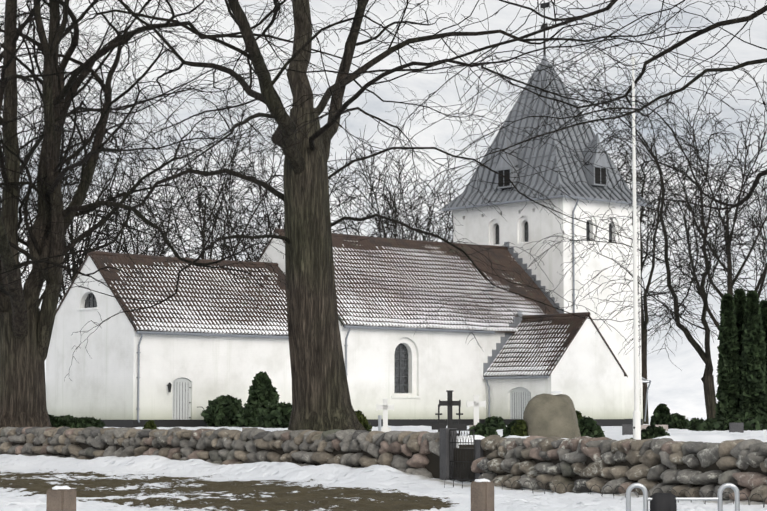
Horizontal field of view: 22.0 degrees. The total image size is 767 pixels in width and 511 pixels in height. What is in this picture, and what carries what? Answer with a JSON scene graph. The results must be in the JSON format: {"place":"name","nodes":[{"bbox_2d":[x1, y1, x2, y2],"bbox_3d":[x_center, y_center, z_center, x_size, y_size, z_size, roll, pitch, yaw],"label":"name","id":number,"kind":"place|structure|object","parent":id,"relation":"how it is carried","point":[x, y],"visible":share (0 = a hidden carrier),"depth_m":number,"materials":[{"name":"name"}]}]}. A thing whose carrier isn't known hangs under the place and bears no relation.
{"place":"outdoors","nodes":[
{"label":"outdoors","id":0,"kind":"place"},
{"bbox_2d":[77,307,489,397],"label":"cornice","id":1,"kind":"structure","parent":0,"point":[211,337],"depth_m":95.92,"materials":[{"name":"white paint"}]},
{"bbox_2d":[172,377,530,419],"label":"doors","id":2,"kind":"structure","parent":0,"point":[177,390],"depth_m":92.12,"materials":[{"name":"grey wood"}]},
{"bbox_2d":[85,212,639,426],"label":"windows","id":3,"kind":"structure","parent":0,"point":[401,368],"depth_m":99.83,"materials":[{"name":"grey glass"}]},
{"bbox_2d":[0,417,766,510],"bbox_3d":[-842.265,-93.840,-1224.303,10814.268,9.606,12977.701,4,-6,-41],"label":"snow","id":4,"kind":"structure","parent":0,"point":[141,483],"depth_m":44.44,"materials":[{"name":"white snow"}]},
{"bbox_2d":[46,256,291,419],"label":"church wall","id":5,"kind":"structure","parent":4,"relation":"on","point":[102,384],"depth_m":92.73,"materials":[{"name":"paint"}]},
{"bbox_2d":[56,251,287,335],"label":"roof trim","id":6,"kind":"structure","parent":5,"relation":"on","point":[103,253],"depth_m":94.82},
{"bbox_2d":[90,254,287,334],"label":"church roof","id":7,"kind":"structure","parent":5,"relation":"on","point":[100,261],"depth_m":94.86,"materials":[{"name":"brown tile"}]},
{"bbox_2d":[104,262,287,334],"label":"roof snow","id":8,"kind":"structure","parent":7,"relation":"on","point":[217,326],"depth_m":94.21,"materials":[{"name":"white snow"}]},
{"bbox_2d":[0,0,458,427],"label":"tree","id":9,"kind":"object","parent":4,"relation":"on","point":[23,353],"visible":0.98,"depth_m":69.11,"materials":[{"name":"brown plant"}]},
{"bbox_2d":[46,481,493,510],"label":"bollards","id":10,"kind":"object","parent":4,"relation":"on","point":[482,496],"visible":0.88,"depth_m":31.75,"materials":[{"name":"brown wood"}]},
{"bbox_2d":[52,485,70,489],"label":"snow cap","id":11,"kind":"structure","parent":10,"relation":"on","point":[60,487],"depth_m":29.79,"materials":[{"name":"white snow"}]},
{"bbox_2d":[475,478,489,481],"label":"snow cap","id":12,"kind":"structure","parent":10,"relation":"on","point":[482,480],"depth_m":31.88,"materials":[{"name":"white snow"}]},
{"bbox_2d":[143,410,581,435],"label":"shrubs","id":13,"kind":"object","parent":4,"relation":"on","point":[519,428],"visible":0.33,"depth_m":56.82,"materials":[{"name":"green plant"}]},
{"bbox_2d":[101,419,642,427],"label":"wall plinth","id":14,"kind":"structure","parent":4,"relation":"on","point":[373,422],"depth_m":98.61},
{"bbox_2d":[0,0,766,430],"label":"tree","id":15,"kind":"object","parent":4,"relation":"on","point":[320,396],"visible":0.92,"depth_m":55.35,"materials":[{"name":"brown plant"}]},
{"bbox_2d":[0,52,766,329],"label":"trees","id":16,"kind":"object","parent":4,"relation":"on","point":[428,220],"visible":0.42,"depth_m":155.81,"materials":[{"name":"brown plant"}]},
{"bbox_2d":[12,440,766,488],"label":"dike","id":17,"kind":"structure","parent":4,"relation":"on","point":[433,466],"depth_m":46.97,"materials":[{"name":"grey stone"}]},
{"bbox_2d":[0,426,766,503],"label":"dike stones","id":18,"kind":"object","parent":17,"relation":"on","point":[649,473],"visible":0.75,"depth_m":45.65,"materials":[{"name":"grey stone"}]},
{"bbox_2d":[136,325,650,422],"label":"church zinc","id":19,"kind":"object","parent":4,"relation":"on","point":[345,345],"visible":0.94,"depth_m":96.74,"materials":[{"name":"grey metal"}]},
{"bbox_2d":[259,233,531,418],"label":"nave","id":20,"kind":"structure","parent":4,"relation":"on","point":[439,365],"depth_m":100.16,"materials":[{"name":"paint"}]},
{"bbox_2d":[257,228,515,332],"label":"roof trim","id":21,"kind":"structure","parent":20,"relation":"on","point":[397,239],"depth_m":104.96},
{"bbox_2d":[278,231,559,330],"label":"church roof","id":22,"kind":"structure","parent":20,"relation":"on","point":[503,257],"depth_m":104.28,"materials":[{"name":"tile"}]},
{"bbox_2d":[333,244,541,330],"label":"roof snow","id":23,"kind":"structure","parent":22,"relation":"on","point":[508,328],"depth_m":102.41,"materials":[{"name":"white snow"}]},
{"bbox_2d":[483,242,563,376],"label":"church flashing","id":24,"kind":"object","parent":20,"relation":"attached to","point":[517,320],"visible":0.5,"depth_m":105.11,"materials":[{"name":"metal"}]},
{"bbox_2d":[48,371,762,439],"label":"shrubs","id":25,"kind":"object","parent":4,"relation":"on","point":[264,408],"visible":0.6,"depth_m":82.01,"materials":[{"name":"green plant"}]},
{"bbox_2d":[432,390,466,435],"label":"iron crosses","id":26,"kind":"object","parent":4,"relation":"on","point":[449,403],"visible":0.81,"depth_m":60.00,"materials":[{"name":"black metal"}]},
{"bbox_2d":[147,0,766,239],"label":"tree","id":27,"kind":"object","parent":4,"relation":"on","point":[677,44],"visible":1,"depth_m":39.01,"materials":[{"name":"brown plant"}]},
{"bbox_2d":[440,428,482,479],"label":"gate posts","id":28,"kind":"object","parent":4,"relation":"on","point":[444,453],"visible":0.1,"depth_m":47.26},
{"bbox_2d":[449,429,474,480],"bbox_3d":[1.857,4.729,46.753,0.035,1.202,1.135,3,-5,-29],"label":"gate leaf","id":29,"kind":"object","parent":28,"relation":"attached to","point":[460,461],"visible":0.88,"depth_m":46.77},
{"bbox_2d":[242,423,743,434],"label":"gravestones","id":30,"kind":"object","parent":4,"relation":"on","point":[627,429],"visible":0.29,"depth_m":66.05,"materials":[{"name":"stone"}]},
{"bbox_2d":[376,395,687,431],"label":"grave crosses","id":31,"kind":"object","parent":4,"relation":"on","point":[476,404],"visible":0.71,"depth_m":61.83,"materials":[{"name":"white stone"}]},
{"bbox_2d":[523,393,580,438],"bbox_3d":[4.360,4.360,51.025,1.464,1.576,0.989,0,-5,-5],"label":"memorial boulder","id":32,"kind":"object","parent":4,"relation":"on","point":[547,415],"visible":0.75,"depth_m":50.68,"materials":[{"name":"beige stone"}]},
{"bbox_2d":[487,317,623,418],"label":"porch","id":33,"kind":"object","parent":4,"relation":"on","point":[586,376],"visible":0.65,"depth_m":101.72,"materials":[{"name":"paint"}]},
{"bbox_2d":[483,315,585,375],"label":"porch roof","id":34,"kind":"structure","parent":33,"relation":"on","point":[573,324],"depth_m":102.19,"materials":[{"name":"brown tile"}]},
{"bbox_2d":[485,312,627,377],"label":"roof trim","id":35,"kind":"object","parent":33,"relation":"on","point":[586,314],"visible":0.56,"depth_m":102.52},
{"bbox_2d":[378,415,739,510],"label":"steel posts and bike rack","id":36,"kind":"object","parent":4,"relation":"on","point":[718,498],"visible":0.83,"depth_m":30.00,"materials":[{"name":"grey metal"}]},
{"bbox_2d":[444,476,766,507],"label":"wire hoops","id":37,"kind":"object","parent":4,"relation":"on","point":[603,488],"visible":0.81,"depth_m":40.06,"materials":[{"name":"black metal"}]},
{"bbox_2d":[631,56,640,439],"bbox_3d":[5.730,-0.007,44.873,0.175,9.180,0.173,0,-5,5],"label":"flag pole","id":38,"kind":"object","parent":4,"relation":"on","point":[636,424],"visible":0.85,"depth_m":44.78,"materials":[{"name":"white metal"}]},
{"bbox_2d":[510,29,766,418],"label":"tree","id":39,"kind":"object","parent":4,"relation":"on","point":[707,378],"visible":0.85,"depth_m":86.25,"materials":[{"name":"brown plant"}]},
{"bbox_2d":[642,380,642,418],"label":"tower annex","id":40,"kind":"object","parent":4,"relation":"on","point":[642,399],"visible":0.07,"depth_m":113.50,"materials":[{"name":"white paint"}]},
{"bbox_2d":[650,493,676,510],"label":"trash bin","id":41,"kind":"object","parent":4,"relation":"on","point":[663,502],"visible":1,"depth_m":29.93,"materials":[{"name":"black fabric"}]},
{"bbox_2d":[567,68,766,423],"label":"tree","id":42,"kind":"object","parent":4,"relation":"on","point":[644,359],"visible":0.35,"depth_m":124.96,"materials":[{"name":"brown plant"}]},
{"bbox_2d":[714,288,766,429],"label":"conifers","id":43,"kind":"object","parent":4,"relation":"on","point":[741,381],"visible":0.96,"depth_m":75.93,"materials":[{"name":"green plant"}]},
{"bbox_2d":[0,0,766,417],"label":"sky","id":44,"kind":"structure","parent":0,"point":[682,391],"materials":[{"name":"white"}]},
{"bbox_2d":[483,321,567,375],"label":"porch roof snow","id":45,"kind":"structure","parent":0,"point":[505,374],"depth_m":102.29,"materials":[{"name":"white snow"}]},
{"bbox_2d":[453,197,641,418],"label":"tower","id":46,"kind":"structure","parent":0,"point":[475,225],"depth_m":110.80,"materials":[{"name":"white paint"}]},
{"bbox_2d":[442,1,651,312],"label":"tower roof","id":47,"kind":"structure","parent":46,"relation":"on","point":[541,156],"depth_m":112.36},
{"bbox_2d":[457,435,764,447],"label":"snow","id":48,"kind":"structure","parent":0,"point":[710,438],"depth_m":39.99,"materials":[{"name":"white snow"}]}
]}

